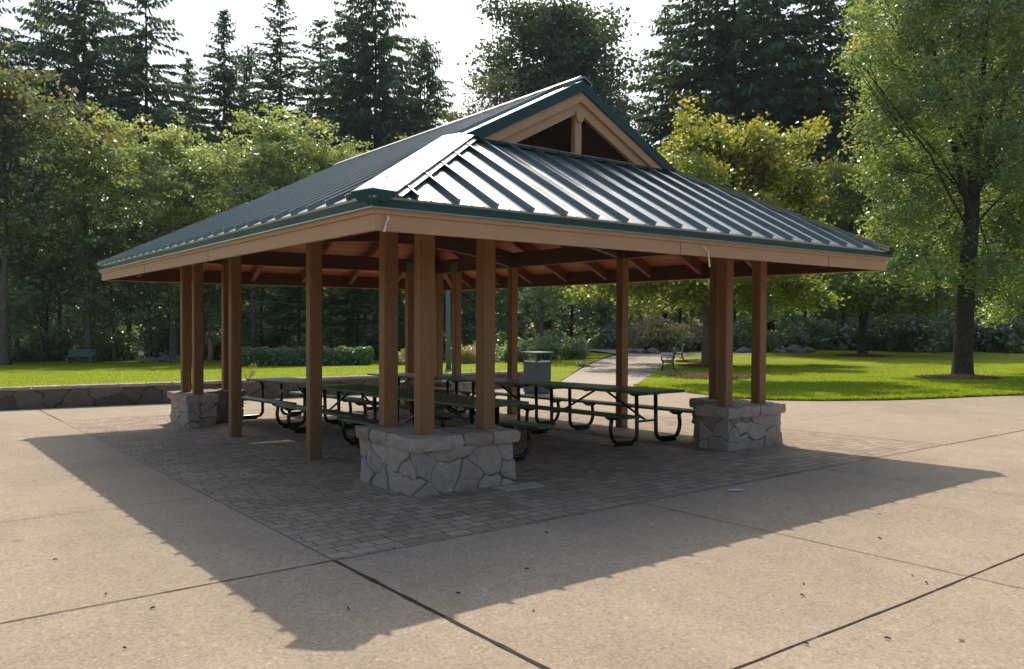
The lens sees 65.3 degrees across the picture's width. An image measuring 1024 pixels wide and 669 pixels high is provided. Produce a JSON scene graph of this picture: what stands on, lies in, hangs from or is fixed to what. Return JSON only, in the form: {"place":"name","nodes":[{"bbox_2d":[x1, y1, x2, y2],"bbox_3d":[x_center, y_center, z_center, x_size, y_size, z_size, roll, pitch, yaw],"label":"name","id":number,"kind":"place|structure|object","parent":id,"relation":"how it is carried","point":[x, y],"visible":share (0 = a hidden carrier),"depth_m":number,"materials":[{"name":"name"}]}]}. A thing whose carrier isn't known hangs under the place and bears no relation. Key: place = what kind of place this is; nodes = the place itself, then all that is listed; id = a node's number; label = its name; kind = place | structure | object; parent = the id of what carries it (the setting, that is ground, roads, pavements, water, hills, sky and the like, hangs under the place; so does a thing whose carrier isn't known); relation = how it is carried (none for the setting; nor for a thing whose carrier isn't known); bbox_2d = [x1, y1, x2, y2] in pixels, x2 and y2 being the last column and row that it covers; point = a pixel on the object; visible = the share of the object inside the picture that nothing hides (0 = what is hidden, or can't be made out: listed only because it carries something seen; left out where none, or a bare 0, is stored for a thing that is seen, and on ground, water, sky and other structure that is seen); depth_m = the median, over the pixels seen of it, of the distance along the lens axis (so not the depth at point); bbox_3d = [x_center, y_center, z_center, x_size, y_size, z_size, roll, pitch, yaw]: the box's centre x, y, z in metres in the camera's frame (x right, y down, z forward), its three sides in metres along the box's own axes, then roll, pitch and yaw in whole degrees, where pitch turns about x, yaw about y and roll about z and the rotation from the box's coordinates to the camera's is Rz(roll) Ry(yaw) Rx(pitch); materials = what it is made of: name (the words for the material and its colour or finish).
{"place":"outdoors","nodes":[
{"label":"outdoors","id":0,"kind":"place"},
{"bbox_2d":[0,352,612,387],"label":"lawn","id":1,"kind":"structure","parent":0,"point":[64,366],"depth_m":39.60,"materials":[{"name":"green plant"}]},
{"bbox_2d":[0,285,42,363],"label":"young tree","id":2,"kind":"object","parent":1,"relation":"on","point":[14,297],"visible":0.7,"depth_m":53.74,"materials":[{"name":"green plant"}]},
{"bbox_2d":[11,344,44,362],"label":"shrub","id":3,"kind":"object","parent":1,"relation":"on","point":[22,352],"visible":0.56,"depth_m":58.70,"materials":[{"name":"green plant"}]},
{"bbox_2d":[0,217,121,361],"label":"understorey tree","id":4,"kind":"object","parent":1,"relation":"on","point":[47,295],"visible":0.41,"depth_m":58.29,"materials":[{"name":"green plant"}]},
{"bbox_2d":[0,44,133,364],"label":"broadleaf tree","id":5,"kind":"object","parent":1,"relation":"on","point":[18,106],"visible":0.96,"depth_m":51.61,"materials":[{"name":"green plant"}]},
{"bbox_2d":[0,102,168,361],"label":"alder tree","id":6,"kind":"object","parent":1,"relation":"on","point":[80,209],"visible":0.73,"depth_m":55.23,"materials":[{"name":"green plant"}]},
{"bbox_2d":[33,213,165,360],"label":"understorey tree","id":7,"kind":"object","parent":1,"relation":"on","point":[78,300],"visible":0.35,"depth_m":57.38,"materials":[{"name":"green plant"}]},
{"bbox_2d":[66,230,213,356],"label":"understorey tree","id":8,"kind":"object","parent":1,"relation":"on","point":[131,287],"visible":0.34,"depth_m":57.22,"materials":[{"name":"green plant"}]},
{"bbox_2d":[133,329,179,359],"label":"shrub","id":9,"kind":"object","parent":1,"relation":"on","point":[158,347],"visible":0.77,"depth_m":58.16,"materials":[{"name":"green plant"}]},
{"bbox_2d":[160,192,186,362],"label":"sapling","id":10,"kind":"object","parent":1,"relation":"on","point":[174,317],"visible":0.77,"depth_m":53.99,"materials":[{"name":"green plant"}]},
{"bbox_2d":[144,102,339,347],"bbox_3d":[-18.159,-7.267,56.156,11.179,19.180,14.995,0,1,4],"label":"alder tree","id":11,"kind":"object","parent":1,"relation":"on","point":[244,168],"visible":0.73,"depth_m":54.77,"materials":[{"name":"green plant"}]},
{"bbox_2d":[0,371,522,409],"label":"stone wall","id":12,"kind":"structure","parent":1,"relation":"on","point":[42,397],"depth_m":19.72,"materials":[{"name":"grey stone"}]},
{"bbox_2d":[256,286,348,346],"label":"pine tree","id":13,"kind":"object","parent":1,"relation":"on","point":[298,329],"visible":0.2,"depth_m":49.73,"materials":[{"name":"green plant"}]},
{"bbox_2d":[242,345,373,365],"bbox_3d":[-11.932,1.262,45.782,8.188,1.378,1.400,0,1,11],"label":"hedge","id":14,"kind":"object","parent":1,"relation":"on","point":[284,355],"visible":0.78,"depth_m":45.32,"materials":[{"name":"green plant"}]},
{"bbox_2d":[322,287,378,346],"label":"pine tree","id":15,"kind":"object","parent":1,"relation":"on","point":[345,313],"visible":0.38,"depth_m":52.88,"materials":[{"name":"green plant"}]},
{"bbox_2d":[297,288,404,347],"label":"understorey tree","id":16,"kind":"object","parent":1,"relation":"on","point":[376,332],"visible":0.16,"depth_m":56.02,"materials":[{"name":"green plant"}]},
{"bbox_2d":[445,291,451,370],"bbox_3d":[-2.154,-0.984,26.970,0.480,4.500,0.480,-1,2,-37],"label":"lamp post","id":17,"kind":"object","parent":1,"relation":"on","point":[448,340],"visible":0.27,"depth_m":26.92,"materials":[{"name":"grey metal"}]},
{"bbox_2d":[495,337,532,362],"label":"shrub","id":18,"kind":"object","parent":1,"relation":"on","point":[523,346],"visible":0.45,"depth_m":44.52,"materials":[{"name":"green plant"}]},
{"bbox_2d":[530,334,562,359],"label":"shrub","id":19,"kind":"object","parent":1,"relation":"on","point":[545,344],"visible":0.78,"depth_m":45.58,"materials":[{"name":"green plant"}]},
{"bbox_2d":[506,285,593,339],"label":"broadleaf tree","id":20,"kind":"object","parent":1,"relation":"on","point":[553,302],"visible":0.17,"depth_m":49.06,"materials":[{"name":"green plant"}]},
{"bbox_2d":[554,334,594,359],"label":"shrub","id":21,"kind":"object","parent":1,"relation":"on","point":[568,349],"visible":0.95,"depth_m":44.46,"materials":[{"name":"green plant"}]},
{"bbox_2d":[33,326,768,361],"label":"ground","id":22,"kind":"structure","parent":0,"point":[614,354],"depth_m":58.26,"materials":[{"name":"green plant"}]},
{"bbox_2d":[0,0,44,200],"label":"fir tree","id":23,"kind":"object","parent":22,"relation":"on","point":[5,41],"visible":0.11,"depth_m":90.42,"materials":[{"name":"green plant"}]},
{"bbox_2d":[0,0,89,329],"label":"fir tree","id":24,"kind":"object","parent":22,"relation":"on","point":[20,62],"visible":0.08,"depth_m":90.61,"materials":[{"name":"green plant"}]},
{"bbox_2d":[20,326,73,361],"bbox_3d":[-34.943,0.860,60.059,3.360,3.294,3.592,1,1,16],"label":"shrub","id":25,"kind":"object","parent":22,"relation":"on","point":[36,347],"visible":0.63,"depth_m":59.45,"materials":[{"name":"green plant"}]},
{"bbox_2d":[0,197,97,361],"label":"understorey tree","id":26,"kind":"object","parent":22,"relation":"on","point":[39,312],"visible":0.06,"depth_m":59.97,"materials":[{"name":"green plant"}]},
{"bbox_2d":[2,154,102,360],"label":"alder tree","id":27,"kind":"object","parent":22,"relation":"on","point":[39,280],"visible":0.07,"depth_m":60.38,"materials":[{"name":"green plant"}]},
{"bbox_2d":[26,227,154,345],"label":"understorey tree","id":28,"kind":"object","parent":22,"relation":"on","point":[93,317],"visible":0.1,"depth_m":60.92,"materials":[{"name":"green plant"}]},
{"bbox_2d":[0,0,184,334],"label":"fir tree","id":29,"kind":"object","parent":22,"relation":"on","point":[77,46],"visible":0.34,"depth_m":83.88,"materials":[{"name":"green plant"}]},
{"bbox_2d":[73,327,129,361],"bbox_3d":[-30.447,0.892,59.729,4.185,3.127,3.914,0,1,-33],"label":"shrub","id":30,"kind":"object","parent":22,"relation":"on","point":[101,347],"visible":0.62,"depth_m":59.15,"materials":[{"name":"green plant"}]},
{"bbox_2d":[40,128,221,360],"bbox_3d":[-28.147,-6.866,60.142,12.725,18.503,9.486,0,1,-8],"label":"alder tree","id":31,"kind":"object","parent":22,"relation":"on","point":[129,356],"visible":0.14,"depth_m":59.38,"materials":[{"name":"green plant"}]},
{"bbox_2d":[61,0,223,339],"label":"fir tree","id":32,"kind":"object","parent":22,"relation":"on","point":[159,118],"visible":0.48,"depth_m":82.93,"materials":[{"name":"green plant"}]},
{"bbox_2d":[90,231,209,349],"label":"understorey tree","id":33,"kind":"object","parent":22,"relation":"on","point":[165,326],"visible":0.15,"depth_m":57.98,"materials":[{"name":"green plant"}]},
{"bbox_2d":[64,113,270,356],"bbox_3d":[-23.131,-7.069,56.515,13.320,18.839,12.283,1,1,14],"label":"alder tree","id":34,"kind":"object","parent":22,"relation":"on","point":[167,142],"visible":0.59,"depth_m":55.63,"materials":[{"name":"green plant"}]},
{"bbox_2d":[126,141,252,360],"bbox_3d":[-23.265,-6.232,61.534,8.819,17.083,11.944,1,1,16],"label":"alder tree","id":35,"kind":"object","parent":22,"relation":"on","point":[187,201],"visible":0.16,"depth_m":59.52,"materials":[{"name":"green plant"}]},
{"bbox_2d":[165,56,219,330],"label":"fir tree","id":36,"kind":"object","parent":22,"relation":"on","point":[187,81],"visible":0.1,"depth_m":94.19,"materials":[{"name":"green plant"}]},
{"bbox_2d":[133,237,257,360],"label":"understorey tree","id":37,"kind":"object","parent":22,"relation":"on","point":[216,309],"visible":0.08,"depth_m":57.57,"materials":[{"name":"green plant"}]},
{"bbox_2d":[177,9,256,219],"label":"fir tree","id":38,"kind":"object","parent":22,"relation":"on","point":[226,86],"visible":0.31,"depth_m":88.90,"materials":[{"name":"green plant"}]},
{"bbox_2d":[191,284,279,351],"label":"understorey tree","id":39,"kind":"object","parent":22,"relation":"on","point":[205,295],"visible":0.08,"depth_m":58.59,"materials":[{"name":"green plant"}]},
{"bbox_2d":[214,45,289,327],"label":"fir tree","id":40,"kind":"object","parent":22,"relation":"on","point":[247,65],"visible":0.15,"depth_m":94.99,"materials":[{"name":"green plant"}]},
{"bbox_2d":[203,284,305,347],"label":"understorey tree","id":41,"kind":"object","parent":22,"relation":"on","point":[245,312],"visible":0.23,"depth_m":57.22,"materials":[{"name":"green plant"}]},
{"bbox_2d":[220,0,326,332],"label":"fir tree","id":42,"kind":"object","parent":22,"relation":"on","point":[278,85],"visible":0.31,"depth_m":88.86,"materials":[{"name":"green plant"}]},
{"bbox_2d":[214,118,337,347],"bbox_3d":[-16.035,-7.140,60.250,11.723,18.849,10.810,0,1,-32],"label":"alder tree","id":43,"kind":"object","parent":22,"relation":"on","point":[287,337],"visible":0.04,"depth_m":59.01,"materials":[{"name":"green plant"}]},
{"bbox_2d":[258,324,296,347],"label":"shrub","id":44,"kind":"object","parent":22,"relation":"on","point":[271,333],"visible":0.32,"depth_m":59.63,"materials":[{"name":"green plant"}]},
{"bbox_2d":[242,286,326,344],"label":"understorey tree","id":45,"kind":"object","parent":22,"relation":"on","point":[275,302],"visible":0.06,"depth_m":57.95,"materials":[{"name":"green plant"}]},
{"bbox_2d":[242,124,372,347],"bbox_3d":[-13.610,-6.171,57.278,9.866,16.811,13.362,1,1,39],"label":"alder tree","id":46,"kind":"object","parent":22,"relation":"on","point":[323,154],"visible":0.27,"depth_m":56.03,"materials":[{"name":"green plant"}]},
{"bbox_2d":[272,16,357,333],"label":"fir tree","id":47,"kind":"object","parent":22,"relation":"on","point":[311,72],"visible":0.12,"depth_m":92.03,"materials":[{"name":"green plant"}]},
{"bbox_2d":[295,0,406,331],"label":"fir tree","id":48,"kind":"object","parent":22,"relation":"on","point":[334,70],"visible":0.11,"depth_m":84.35,"materials":[{"name":"green plant"}]},
{"bbox_2d":[306,0,451,329],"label":"fir tree","id":49,"kind":"object","parent":22,"relation":"on","point":[383,131],"visible":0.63,"depth_m":82.28,"materials":[{"name":"green plant"}]},
{"bbox_2d":[341,288,451,347],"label":"understorey tree","id":50,"kind":"object","parent":22,"relation":"on","point":[401,330],"visible":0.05,"depth_m":56.48,"materials":[{"name":"green plant"}]},
{"bbox_2d":[392,32,462,141],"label":"fir tree","id":51,"kind":"object","parent":22,"relation":"on","point":[433,85],"visible":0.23,"depth_m":86.93,"materials":[{"name":"green plant"}]},
{"bbox_2d":[398,289,507,340],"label":"understorey tree","id":52,"kind":"object","parent":22,"relation":"on","point":[468,295],"visible":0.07,"depth_m":58.33,"materials":[{"name":"green plant"}]},
{"bbox_2d":[443,287,529,348],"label":"understorey tree","id":53,"kind":"object","parent":22,"relation":"on","point":[471,319],"visible":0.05,"depth_m":58.23,"materials":[{"name":"green plant"}]},
{"bbox_2d":[443,56,546,122],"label":"slender tree","id":54,"kind":"object","parent":22,"relation":"on","point":[492,86],"visible":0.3,"depth_m":70.84,"materials":[{"name":"green plant"}]},
{"bbox_2d":[8,323,994,361],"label":"undergrowth","id":55,"kind":"object","parent":22,"relation":"on","point":[591,341],"visible":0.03,"depth_m":61.40,"materials":[{"name":"green plant"}]},
{"bbox_2d":[0,219,1023,344],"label":"woods","id":56,"kind":"object","parent":22,"relation":"on","point":[524,331],"visible":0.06,"depth_m":95.20,"materials":[{"name":"green plant"}]},
{"bbox_2d":[471,288,573,343],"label":"understorey tree","id":57,"kind":"object","parent":22,"relation":"on","point":[526,307],"visible":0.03,"depth_m":61.38,"materials":[{"name":"green plant"}]},
{"bbox_2d":[457,0,669,331],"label":"broadleaf tree","id":58,"kind":"object","parent":22,"relation":"on","point":[564,41],"visible":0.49,"depth_m":76.29,"materials":[{"name":"green plant"}]},
{"bbox_2d":[521,285,633,340],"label":"understorey tree","id":59,"kind":"object","parent":22,"relation":"on","point":[571,318],"visible":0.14,"depth_m":65.40,"materials":[{"name":"green plant"}]},
{"bbox_2d":[557,286,645,334],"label":"understorey tree","id":60,"kind":"object","parent":22,"relation":"on","point":[606,308],"visible":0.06,"depth_m":68.32,"materials":[{"name":"green plant"}]},
{"bbox_2d":[595,320,634,348],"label":"shrub","id":61,"kind":"object","parent":22,"relation":"on","point":[609,337],"visible":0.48,"depth_m":60.00,"materials":[{"name":"green plant"}]},
{"bbox_2d":[592,70,664,139],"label":"slender tree","id":62,"kind":"object","parent":22,"relation":"on","point":[632,109],"visible":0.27,"depth_m":73.39,"materials":[{"name":"green plant"}]},
{"bbox_2d":[628,315,673,350],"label":"shrub","id":63,"kind":"object","parent":22,"relation":"on","point":[646,340],"visible":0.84,"depth_m":55.42,"materials":[{"name":"green plant"}]},
{"bbox_2d":[627,4,692,322],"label":"fir tree","id":64,"kind":"object","parent":22,"relation":"on","point":[664,12],"visible":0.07,"depth_m":83.20,"materials":[{"name":"green plant"}]},
{"bbox_2d":[633,292,702,333],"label":"understorey tree","id":65,"kind":"object","parent":22,"relation":"on","point":[674,317],"visible":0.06,"depth_m":73.66,"materials":[{"name":"green plant"}]},
{"bbox_2d":[646,315,702,351],"bbox_3d":[11.363,0.148,55.223,4.202,3.178,3.748,-1,1,-40],"label":"shrub","id":66,"kind":"object","parent":22,"relation":"on","point":[681,336],"visible":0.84,"depth_m":54.75,"materials":[{"name":"green plant"}]},
{"bbox_2d":[644,0,740,326],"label":"fir tree","id":67,"kind":"object","parent":22,"relation":"on","point":[667,22],"visible":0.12,"depth_m":78.01,"materials":[{"name":"green plant"}]},
{"bbox_2d":[621,0,838,324],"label":"fir tree","id":68,"kind":"object","parent":22,"relation":"on","point":[744,24],"visible":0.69,"depth_m":73.50,"materials":[{"name":"green plant"}]},
{"bbox_2d":[733,317,767,351],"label":"shrub","id":69,"kind":"object","parent":22,"relation":"on","point":[742,333],"visible":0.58,"depth_m":55.29,"materials":[{"name":"green plant"}]},
{"bbox_2d":[660,0,882,330],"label":"fir tree","id":70,"kind":"object","parent":22,"relation":"on","point":[765,36],"visible":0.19,"depth_m":75.56,"materials":[{"name":"green plant"}]},
{"bbox_2d":[737,222,850,334],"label":"understorey tree","id":71,"kind":"object","parent":22,"relation":"on","point":[786,318],"visible":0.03,"depth_m":70.43,"materials":[{"name":"green plant"}]},
{"bbox_2d":[742,0,902,323],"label":"fir tree","id":72,"kind":"object","parent":22,"relation":"on","point":[832,145],"visible":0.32,"depth_m":75.88,"materials":[{"name":"green plant"}]},
{"bbox_2d":[795,0,953,326],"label":"fir tree","id":73,"kind":"object","parent":22,"relation":"on","point":[839,156],"visible":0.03,"depth_m":85.78,"materials":[{"name":"green plant"}]},
{"bbox_2d":[63,403,941,559],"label":"paving","id":74,"kind":"structure","parent":0,"point":[262,469],"depth_m":9.66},
{"bbox_2d":[242,377,363,427],"bbox_3d":[-4.258,1.281,15.501,1.610,0.800,2.820,-1,0,-39],"label":"picnic table","id":75,"kind":"object","parent":74,"relation":"on","point":[281,381],"visible":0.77,"depth_m":15.15,"materials":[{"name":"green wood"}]},
{"bbox_2d":[275,382,443,444],"bbox_3d":[-2.574,1.261,13.150,1.610,0.800,2.820,-1,0,-39],"label":"picnic table","id":76,"kind":"object","parent":74,"relation":"on","point":[349,388],"visible":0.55,"depth_m":13.02,"materials":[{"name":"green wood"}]},
{"bbox_2d":[361,372,475,413],"bbox_3d":[-2.110,1.268,17.269,1.610,0.800,2.820,-1,0,-38],"label":"picnic table","id":77,"kind":"object","parent":74,"relation":"on","point":[409,376],"visible":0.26,"depth_m":16.90,"materials":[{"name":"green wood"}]},
{"bbox_2d":[338,391,553,461],"bbox_3d":[-0.968,1.242,10.752,1.610,0.800,2.820,-1,0,-39],"label":"picnic table","id":78,"kind":"object","parent":74,"relation":"on","point":[462,401],"visible":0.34,"depth_m":10.42,"materials":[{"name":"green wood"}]},
{"bbox_2d":[94,75,893,497],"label":"pavilion","id":79,"kind":"structure","parent":74,"relation":"on","point":[574,181],"depth_m":10.43,"materials":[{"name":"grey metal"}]},
{"bbox_2d":[434,376,572,428],"bbox_3d":[-0.327,1.247,15.019,1.610,0.800,2.820,-1,0,-37],"label":"picnic table","id":80,"kind":"object","parent":74,"relation":"on","point":[518,383],"visible":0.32,"depth_m":14.62,"materials":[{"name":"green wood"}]},
{"bbox_2d":[511,382,695,446],"bbox_3d":[1.415,1.227,12.724,1.610,0.800,2.820,-1,0,-36],"label":"picnic table","id":81,"kind":"object","parent":74,"relation":"on","point":[636,392],"visible":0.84,"depth_m":12.31,"materials":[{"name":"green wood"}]},
{"bbox_2d":[0,0,1015,330],"label":"sky","id":82,"kind":"structure","parent":0,"point":[456,24],"materials":[{"name":"white"}]},
{"bbox_2d":[0,386,1023,668],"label":"plaza","id":83,"kind":"structure","parent":0,"point":[642,586],"depth_m":5.47,"materials":[{"name":"concrete"}]},
{"bbox_2d":[1,403,1023,668],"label":"plaza joint","id":84,"kind":"object","parent":83,"relation":"on","point":[527,657],"visible":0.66,"depth_m":4.73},
{"bbox_2d":[4,398,1023,588],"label":"plaza joint","id":85,"kind":"object","parent":83,"relation":"on","point":[565,516],"visible":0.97,"depth_m":7.32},
{"bbox_2d":[520,351,553,393],"bbox_3d":[0.713,1.084,22.624,0.680,1.188,0.680,-1,1,-40],"label":"trash receptacle","id":86,"kind":"object","parent":83,"relation":"on","point":[537,368],"visible":0.95,"depth_m":22.43,"materials":[{"name":"metal"}]},
{"bbox_2d":[0,354,1023,400],"bbox_3d":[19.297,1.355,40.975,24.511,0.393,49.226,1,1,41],"label":"lawn","id":87,"kind":"structure","parent":0,"point":[822,360],"depth_m":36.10,"materials":[{"name":"green plant"}]},
{"bbox_2d":[556,273,850,362],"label":"maple tree","id":88,"kind":"object","parent":87,"relation":"on","point":[643,296],"visible":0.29,"depth_m":39.11,"materials":[{"name":"green plant"}]},
{"bbox_2d":[657,90,839,296],"bbox_3d":[8.256,-3.833,29.533,7.866,11.151,6.996,0,1,10],"label":"maple tree","id":89,"kind":"object","parent":87,"relation":"on","point":[766,166],"visible":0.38,"depth_m":29.08,"materials":[{"name":"green plant"}]},
{"bbox_2d":[822,0,1023,374],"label":"ash tree","id":90,"kind":"object","parent":87,"relation":"on","point":[1002,133],"visible":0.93,"depth_m":30.52,"materials":[{"name":"green plant"}]},
{"bbox_2d":[561,348,700,386],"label":"path","id":91,"kind":"structure","parent":0,"point":[602,371],"depth_m":36.20,"materials":[{"name":"concrete"}]},
{"bbox_2d":[770,348,1023,354],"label":"lawn","id":92,"kind":"structure","parent":0,"point":[848,351],"depth_m":54.35,"materials":[{"name":"green plant"}]},
{"bbox_2d":[775,322,810,347],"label":"shrub","id":93,"kind":"object","parent":92,"relation":"on","point":[797,337],"visible":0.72,"depth_m":57.30,"materials":[{"name":"green plant"}]},
{"bbox_2d":[795,316,842,349],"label":"shrub","id":94,"kind":"object","parent":92,"relation":"on","point":[822,334],"visible":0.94,"depth_m":59.34,"materials":[{"name":"green plant"}]},
{"bbox_2d":[829,316,884,350],"bbox_3d":[25.364,0.100,59.563,4.621,3.305,4.258,1,1,32],"label":"shrub","id":95,"kind":"object","parent":92,"relation":"on","point":[850,334],"visible":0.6,"depth_m":58.46,"materials":[{"name":"green plant"}]},
{"bbox_2d":[771,152,980,353],"bbox_3d":[24.076,-5.277,52.286,16.262,13.368,8.989,0,1,-14],"label":"maple tree","id":96,"kind":"object","parent":92,"relation":"on","point":[865,299],"visible":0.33,"depth_m":50.65,"materials":[{"name":"green plant"}]},
{"bbox_2d":[869,309,929,351],"bbox_3d":[27.551,-0.267,57.672,4.475,3.997,5.115,1,1,41],"label":"shrub","id":97,"kind":"object","parent":92,"relation":"on","point":[891,329],"visible":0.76,"depth_m":56.89,"materials":[{"name":"green plant"}]},
{"bbox_2d":[885,308,954,352],"bbox_3d":[29.618,-0.086,56.617,5.041,4.067,4.646,0,1,-13],"label":"shrub","id":98,"kind":"object","parent":92,"relation":"on","point":[927,332],"visible":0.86,"depth_m":55.72,"materials":[{"name":"green plant"}]},
{"bbox_2d":[926,311,988,351],"bbox_3d":[31.838,-0.202,58.095,4.475,3.859,5.115,0,1,-21],"label":"shrub","id":99,"kind":"object","parent":92,"relation":"on","point":[940,315],"visible":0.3,"depth_m":57.18,"materials":[{"name":"green plant"}]},
{"bbox_2d":[935,197,1023,329],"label":"understorey tree","id":100,"kind":"object","parent":92,"relation":"on","point":[980,302],"visible":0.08,"depth_m":63.51,"materials":[{"name":"green plant"}]},
{"bbox_2d":[954,311,1022,352],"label":"shrub","id":101,"kind":"object","parent":92,"relation":"on","point":[990,331],"visible":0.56,"depth_m":56.26,"materials":[{"name":"green plant"}]},
{"bbox_2d":[988,308,1023,353],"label":"shrub","id":102,"kind":"object","parent":92,"relation":"on","point":[1011,346],"visible":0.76,"depth_m":55.14,"materials":[{"name":"green plant"}]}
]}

